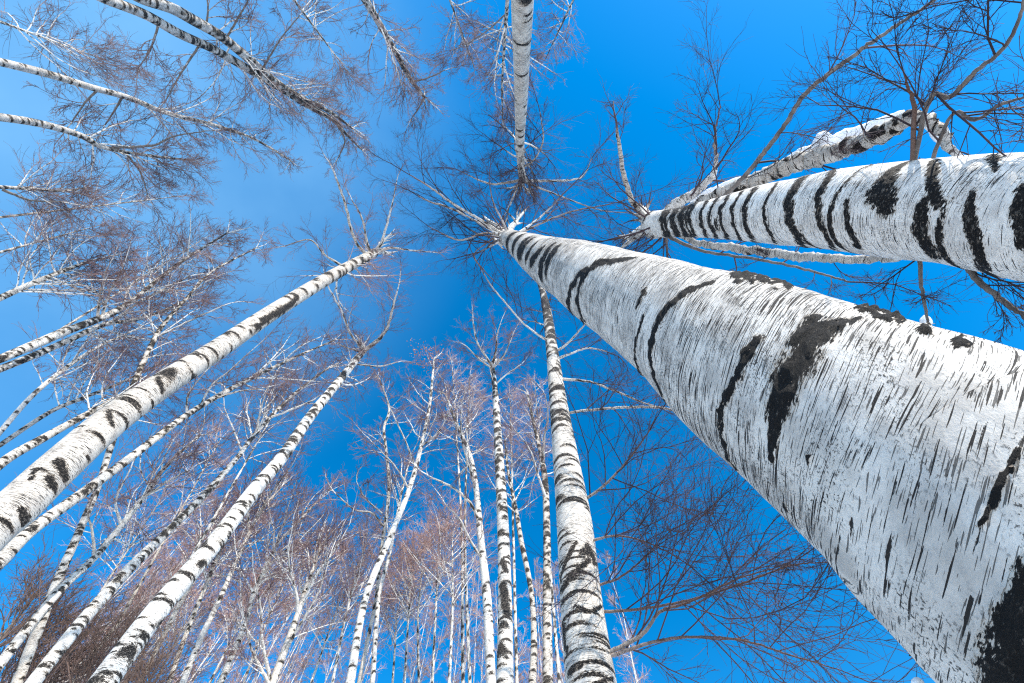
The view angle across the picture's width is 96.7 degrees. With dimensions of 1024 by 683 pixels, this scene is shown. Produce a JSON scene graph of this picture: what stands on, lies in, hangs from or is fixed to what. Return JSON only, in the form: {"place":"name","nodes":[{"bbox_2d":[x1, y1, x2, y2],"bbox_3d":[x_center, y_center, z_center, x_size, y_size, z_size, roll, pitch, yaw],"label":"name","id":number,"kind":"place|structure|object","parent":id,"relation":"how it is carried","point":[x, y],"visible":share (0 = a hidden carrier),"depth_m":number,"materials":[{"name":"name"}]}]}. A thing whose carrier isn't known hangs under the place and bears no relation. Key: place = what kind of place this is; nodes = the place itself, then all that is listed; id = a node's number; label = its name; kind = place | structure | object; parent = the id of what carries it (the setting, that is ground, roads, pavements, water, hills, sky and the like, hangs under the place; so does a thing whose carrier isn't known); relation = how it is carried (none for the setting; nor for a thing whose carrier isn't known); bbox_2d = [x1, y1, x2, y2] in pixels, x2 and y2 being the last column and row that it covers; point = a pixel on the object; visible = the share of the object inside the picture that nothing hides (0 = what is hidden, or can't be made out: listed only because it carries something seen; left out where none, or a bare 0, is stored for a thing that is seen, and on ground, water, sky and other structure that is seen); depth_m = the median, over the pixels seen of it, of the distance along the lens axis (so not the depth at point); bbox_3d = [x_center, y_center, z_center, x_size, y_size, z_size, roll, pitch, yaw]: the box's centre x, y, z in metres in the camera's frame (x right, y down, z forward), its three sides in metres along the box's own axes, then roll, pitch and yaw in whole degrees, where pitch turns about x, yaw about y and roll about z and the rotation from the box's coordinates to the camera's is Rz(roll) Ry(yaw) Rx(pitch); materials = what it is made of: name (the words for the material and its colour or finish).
{"place":"outdoors","nodes":[
{"label":"outdoors","id":0,"kind":"place"},
{"bbox_2d":[0,0,1023,682],"label":"sky","id":1,"kind":"structure","parent":0,"point":[630,42],"materials":[{"name":"blue"}]},
{"bbox_3d":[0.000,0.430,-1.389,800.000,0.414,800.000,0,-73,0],"label":"ground","id":2,"kind":"structure","parent":0,"visible":0},
{"bbox_2d":[0,132,121,234],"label":"birch tree","id":3,"kind":"object","parent":2,"relation":"on","point":[40,190],"visible":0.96,"depth_m":17.74,"materials":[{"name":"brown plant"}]},
{"bbox_2d":[0,581,126,682],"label":"sapling","id":4,"kind":"object","parent":2,"relation":"on","point":[9,667],"visible":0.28,"depth_m":13.75,"materials":[{"name":"brown plant"}]},
{"bbox_2d":[0,582,138,682],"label":"sapling","id":5,"kind":"object","parent":2,"relation":"on","point":[57,670],"visible":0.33,"depth_m":13.81,"materials":[{"name":"brown plant"}]},
{"bbox_2d":[0,177,141,275],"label":"birch tree","id":6,"kind":"object","parent":2,"relation":"on","point":[86,243],"visible":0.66,"depth_m":21.02,"materials":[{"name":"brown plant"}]},
{"bbox_2d":[0,525,142,663],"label":"sapling","id":7,"kind":"object","parent":2,"relation":"on","point":[12,629],"visible":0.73,"depth_m":13.88,"materials":[{"name":"brown plant"}]},
{"bbox_2d":[0,0,172,129],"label":"birch tree","id":8,"kind":"object","parent":2,"relation":"on","point":[58,42],"visible":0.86,"depth_m":19.21,"materials":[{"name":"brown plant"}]},
{"bbox_2d":[0,292,174,435],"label":"birch tree","id":9,"kind":"object","parent":2,"relation":"on","point":[21,407],"visible":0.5,"depth_m":16.75,"materials":[{"name":"white plant"}]},
{"bbox_2d":[0,195,184,337],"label":"birch tree","id":10,"kind":"object","parent":2,"relation":"on","point":[34,282],"visible":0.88,"depth_m":12.98,"materials":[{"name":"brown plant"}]},
{"bbox_2d":[0,326,184,447],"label":"birch tree","id":11,"kind":"object","parent":2,"relation":"on","point":[32,423],"visible":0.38,"depth_m":16.78,"materials":[{"name":"white plant"}]},
{"bbox_2d":[25,589,190,682],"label":"sapling","id":12,"kind":"object","parent":2,"relation":"on","point":[92,654],"visible":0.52,"depth_m":13.78,"materials":[{"name":"brown plant"}]},
{"bbox_2d":[0,151,215,270],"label":"birch tree","id":13,"kind":"object","parent":2,"relation":"on","point":[136,201],"visible":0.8,"depth_m":25.60,"materials":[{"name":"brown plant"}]},
{"bbox_2d":[0,329,221,469],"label":"birch tree","id":14,"kind":"object","parent":2,"relation":"on","point":[10,456],"visible":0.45,"depth_m":12.38,"materials":[{"name":"white plant"}]},
{"bbox_2d":[0,245,236,403],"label":"birch tree","id":15,"kind":"object","parent":2,"relation":"on","point":[34,355],"visible":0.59,"depth_m":15.36,"materials":[{"name":"white plant"}]},
{"bbox_2d":[4,208,238,352],"bbox_3d":[-20.341,-1.277,16.086,7.124,34.908,6.252,33,-76,-10],"label":"birch tree","id":16,"kind":"object","parent":2,"relation":"on","point":[147,280],"visible":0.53,"depth_m":26.70,"materials":[{"name":"white plant"}]},
{"bbox_2d":[0,92,244,236],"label":"birch tree","id":17,"kind":"object","parent":2,"relation":"on","point":[116,147],"visible":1,"depth_m":14.89,"materials":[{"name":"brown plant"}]},
{"bbox_2d":[0,190,258,362],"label":"birch tree","id":18,"kind":"object","parent":2,"relation":"on","point":[42,341],"visible":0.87,"depth_m":14.99,"materials":[{"name":"white plant"}]},
{"bbox_2d":[0,392,263,672],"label":"birch tree","id":19,"kind":"object","parent":2,"relation":"on","point":[12,647],"visible":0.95,"depth_m":11.54,"materials":[{"name":"white plant"}]},
{"bbox_2d":[58,468,210,592],"bbox_3d":[-18.258,11.568,14.765,4.593,24.789,5.523,0,-73,0],"label":"birch tree","id":20,"kind":"object","parent":2,"relation":"on","point":[143,526],"visible":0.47,"depth_m":22.59,"materials":[{"name":"white plant"}]},
{"bbox_2d":[71,592,215,682],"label":"sapling","id":21,"kind":"object","parent":2,"relation":"on","point":[149,675],"visible":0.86,"depth_m":13.60,"materials":[{"name":"brown plant"}]},
{"bbox_2d":[11,219,277,682],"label":"birch tree","id":22,"kind":"object","parent":2,"relation":"on","point":[24,663],"visible":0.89,"depth_m":14.18,"materials":[{"name":"white plant"}]},
{"bbox_2d":[0,58,311,183],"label":"birch tree","id":23,"kind":"object","parent":2,"relation":"on","point":[22,67],"visible":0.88,"depth_m":16.55,"materials":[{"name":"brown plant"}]},
{"bbox_2d":[72,408,266,682],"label":"birch tree","id":24,"kind":"object","parent":2,"relation":"on","point":[162,543],"visible":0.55,"depth_m":22.19,"materials":[{"name":"white plant"}]},
{"bbox_2d":[0,311,361,569],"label":"birch tree","id":25,"kind":"object","parent":2,"relation":"on","point":[10,550],"visible":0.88,"depth_m":11.59,"materials":[{"name":"white plant"}]},
{"bbox_2d":[121,546,245,676],"bbox_3d":[-14.943,14.501,13.361,4.988,20.373,5.545,-42,-77,12],"label":"birch tree","id":26,"kind":"object","parent":2,"relation":"on","point":[202,612],"visible":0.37,"depth_m":20.66,"materials":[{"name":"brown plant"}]},
{"bbox_2d":[24,344,352,682],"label":"birch tree","id":27,"kind":"object","parent":2,"relation":"on","point":[55,654],"visible":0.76,"depth_m":12.23,"materials":[{"name":"white plant"}]},
{"bbox_2d":[141,459,290,681],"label":"birch tree","id":28,"kind":"object","parent":2,"relation":"on","point":[175,612],"visible":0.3,"depth_m":18.16,"materials":[{"name":"white plant"}]},
{"bbox_2d":[157,471,280,682],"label":"birch tree","id":29,"kind":"object","parent":2,"relation":"on","point":[196,607],"visible":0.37,"depth_m":17.76,"materials":[{"name":"white plant"}]},
{"bbox_2d":[0,137,457,550],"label":"birch tree","id":30,"kind":"object","parent":2,"relation":"on","point":[29,495],"visible":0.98,"depth_m":4.90,"materials":[{"name":"white plant"}]},
{"bbox_2d":[91,0,375,179],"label":"birch tree","id":31,"kind":"object","parent":2,"relation":"on","point":[147,15],"visible":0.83,"depth_m":14.49,"materials":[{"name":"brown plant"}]},
{"bbox_2d":[178,550,297,682],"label":"birch tree","id":32,"kind":"object","parent":2,"relation":"on","point":[234,631],"visible":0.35,"depth_m":20.53,"materials":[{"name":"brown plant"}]},
{"bbox_2d":[180,426,327,682],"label":"birch tree","id":33,"kind":"object","parent":2,"relation":"on","point":[194,653],"visible":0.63,"depth_m":18.13,"materials":[{"name":"white plant"}]},
{"bbox_2d":[133,0,375,150],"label":"birch tree","id":34,"kind":"object","parent":2,"relation":"on","point":[192,19],"visible":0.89,"depth_m":17.04,"materials":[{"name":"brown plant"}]},
{"bbox_2d":[86,250,424,682],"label":"birch tree","id":35,"kind":"object","parent":2,"relation":"on","point":[120,658],"visible":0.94,"depth_m":7.01,"materials":[{"name":"white plant"}]},
{"bbox_2d":[188,353,336,559],"bbox_3d":[-11.749,6.628,15.386,5.249,28.897,5.976,0,-73,0],"label":"birch tree","id":36,"kind":"object","parent":2,"relation":"on","point":[221,504],"visible":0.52,"depth_m":22.65,"materials":[{"name":"white plant"}]},
{"bbox_2d":[183,457,360,682],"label":"birch tree","id":37,"kind":"object","parent":2,"relation":"on","point":[224,672],"visible":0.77,"depth_m":17.38,"materials":[{"name":"white plant"}]},
{"bbox_2d":[232,532,332,682],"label":"birch tree","id":38,"kind":"object","parent":2,"relation":"on","point":[252,658],"visible":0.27,"depth_m":21.53,"materials":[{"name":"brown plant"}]},
{"bbox_2d":[204,477,393,682],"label":"birch tree","id":39,"kind":"object","parent":2,"relation":"on","point":[293,630],"visible":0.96,"depth_m":14.77,"materials":[{"name":"white plant"}]},
{"bbox_2d":[270,0,380,107],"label":"birch tree","id":40,"kind":"object","parent":2,"relation":"on","point":[347,72],"visible":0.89,"depth_m":21.89,"materials":[{"name":"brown plant"}]},
{"bbox_2d":[0,479,651,682],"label":"distant birch wood","id":41,"kind":"object","parent":2,"relation":"on","point":[129,579],"visible":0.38,"depth_m":30.36,"materials":[{"name":"white plant"}]},
{"bbox_2d":[248,501,409,682],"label":"birch tree","id":42,"kind":"object","parent":2,"relation":"on","point":[361,562],"visible":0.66,"depth_m":19.94,"materials":[{"name":"white plant"}]},
{"bbox_2d":[255,540,410,682],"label":"birch tree","id":43,"kind":"object","parent":2,"relation":"on","point":[341,612],"visible":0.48,"depth_m":20.67,"materials":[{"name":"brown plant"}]},
{"bbox_2d":[309,368,420,682],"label":"birch tree","id":44,"kind":"object","parent":2,"relation":"on","point":[362,665],"visible":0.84,"depth_m":21.09,"materials":[{"name":"white plant"}]},
{"bbox_2d":[334,440,436,682],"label":"birch tree","id":45,"kind":"object","parent":2,"relation":"on","point":[374,647],"visible":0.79,"depth_m":20.96,"materials":[{"name":"white plant"}]},
{"bbox_2d":[352,563,436,682],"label":"birch tree","id":46,"kind":"object","parent":2,"relation":"on","point":[390,629],"visible":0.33,"depth_m":22.75,"materials":[{"name":"white plant"}]},
{"bbox_2d":[356,525,456,682],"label":"birch tree","id":47,"kind":"object","parent":2,"relation":"on","point":[409,607],"visible":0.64,"depth_m":21.69,"materials":[{"name":"white plant"}]},
{"bbox_2d":[339,336,474,682],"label":"birch tree","id":48,"kind":"object","parent":2,"relation":"on","point":[352,666],"visible":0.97,"depth_m":18.29,"materials":[{"name":"twig bark"},{"name":"bark"}]},
{"bbox_2d":[349,0,480,147],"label":"birch tree","id":49,"kind":"object","parent":2,"relation":"on","point":[375,15],"visible":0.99,"depth_m":15.94,"materials":[{"name":"brown plant"}]},
{"bbox_2d":[374,508,477,682],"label":"birch tree","id":50,"kind":"object","parent":2,"relation":"on","point":[417,628],"visible":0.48,"depth_m":21.72,"materials":[{"name":"white plant"}]},
{"bbox_2d":[387,372,495,682],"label":"birch tree","id":51,"kind":"object","parent":2,"relation":"on","point":[488,628],"visible":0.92,"depth_m":13.89,"materials":[{"name":"white plant"}]},
{"bbox_2d":[389,486,497,682],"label":"birch tree","id":52,"kind":"object","parent":2,"relation":"on","point":[435,618],"visible":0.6,"depth_m":20.68,"materials":[{"name":"white plant"}]},
{"bbox_2d":[414,345,492,682],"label":"birch tree","id":53,"kind":"object","parent":2,"relation":"on","point":[462,622],"visible":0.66,"depth_m":31.41,"materials":[{"name":"white plant"}]},
{"bbox_2d":[386,497,523,682],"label":"birch tree","id":54,"kind":"object","parent":2,"relation":"on","point":[444,568],"visible":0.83,"depth_m":18.93,"materials":[{"name":"white plant"}]},
{"bbox_2d":[435,361,493,682],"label":"birch tree","id":55,"kind":"object","parent":2,"relation":"on","point":[467,627],"visible":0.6,"depth_m":29.50,"materials":[{"name":"white plant"}]},
{"bbox_2d":[432,0,497,88],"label":"birch tree","id":56,"kind":"object","parent":2,"relation":"on","point":[461,39],"visible":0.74,"depth_m":23.99,"materials":[{"name":"brown plant"}]},
{"bbox_2d":[442,292,539,682],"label":"birch tree","id":57,"kind":"object","parent":2,"relation":"on","point":[505,672],"visible":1,"depth_m":9.90,"materials":[{"name":"white plant"}]},
{"bbox_2d":[424,0,572,147],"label":"birch tree","id":58,"kind":"object","parent":2,"relation":"on","point":[503,42],"visible":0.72,"depth_m":19.33,"materials":[{"name":"brown plant"}]},
{"bbox_2d":[464,413,553,682],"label":"birch tree","id":59,"kind":"object","parent":2,"relation":"on","point":[533,667],"visible":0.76,"depth_m":15.14,"materials":[{"name":"white plant"}]},
{"bbox_2d":[474,378,549,682],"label":"birch tree","id":60,"kind":"object","parent":2,"relation":"on","point":[515,616],"visible":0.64,"depth_m":27.98,"materials":[{"name":"white plant"}]},
{"bbox_2d":[417,0,647,259],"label":"birch tree","id":61,"kind":"object","parent":2,"relation":"on","point":[522,14],"visible":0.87,"depth_m":10.25,"materials":[{"name":"white plant"}]},
{"bbox_2d":[504,371,560,682],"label":"birch tree","id":62,"kind":"object","parent":2,"relation":"on","point":[554,630],"visible":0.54,"depth_m":30.76,"materials":[{"name":"white plant"}]},
{"bbox_2d":[493,370,586,682],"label":"birch tree","id":63,"kind":"object","parent":2,"relation":"on","point":[547,647],"visible":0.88,"depth_m":15.33,"materials":[{"name":"white plant"}]},
{"bbox_2d":[529,0,589,75],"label":"birch tree","id":64,"kind":"object","parent":2,"relation":"on","point":[558,32],"visible":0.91,"depth_m":22.49,"materials":[{"name":"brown plant"}]},
{"bbox_2d":[340,102,1023,682],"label":"birch tree","id":65,"kind":"object","parent":2,"relation":"on","point":[872,454],"visible":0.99,"depth_m":0.81,"materials":[{"name":"white plant"}]},
{"bbox_2d":[911,677,923,682],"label":"snow cap","id":66,"kind":"object","parent":65,"relation":"on","point":[916,680],"visible":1,"depth_m":0.75,"materials":[{"name":"white snow"}]},
{"bbox_2d":[919,315,932,323],"bbox_3d":[2.126,-0.100,2.339,0.055,0.053,0.059,36,-76,-10],"label":"snow cap","id":67,"kind":"object","parent":65,"relation":"on","point":[922,319],"visible":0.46,"depth_m":2.33,"materials":[{"name":"white snow"}]},
{"bbox_2d":[447,204,930,682],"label":"birch tree","id":68,"kind":"object","parent":2,"relation":"on","point":[589,653],"visible":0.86,"depth_m":3.46,"materials":[{"name":"white plant"}]},
{"bbox_2d":[553,0,1023,343],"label":"birch tree","id":69,"kind":"object","parent":2,"relation":"on","point":[959,209],"visible":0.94,"depth_m":2.02,"materials":[{"name":"white plant"}]},
{"bbox_2d":[690,177,739,202],"bbox_3d":[1.902,-1.379,4.050,0.582,0.254,0.084,-23,-74,7],"label":"snow cap","id":70,"kind":"object","parent":69,"relation":"on","point":[711,189],"visible":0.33,"depth_m":4.08,"materials":[{"name":"white snow"}]},
{"bbox_2d":[812,131,833,147],"bbox_3d":[2.209,-1.425,3.236,0.126,0.132,0.122,25,-74,-7],"label":"snow cap","id":71,"kind":"object","parent":69,"relation":"on","point":[830,140],"visible":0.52,"depth_m":3.19,"materials":[{"name":"white snow"}]},
{"bbox_2d":[783,110,904,158],"bbox_3d":[2.301,-1.431,3.270,0.698,0.448,0.102,-26,-75,8],"label":"snow cap","id":72,"kind":"object","parent":69,"relation":"on","point":[841,134],"visible":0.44,"depth_m":3.17,"materials":[{"name":"white snow"}]},
{"bbox_2d":[924,122,949,146],"bbox_3d":[2.489,-1.218,2.661,0.084,0.108,0.212,-31,-75,9],"label":"snow cap","id":73,"kind":"object","parent":69,"relation":"on","point":[932,137],"visible":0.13,"depth_m":2.66,"materials":[{"name":"white snow"}]}
]}

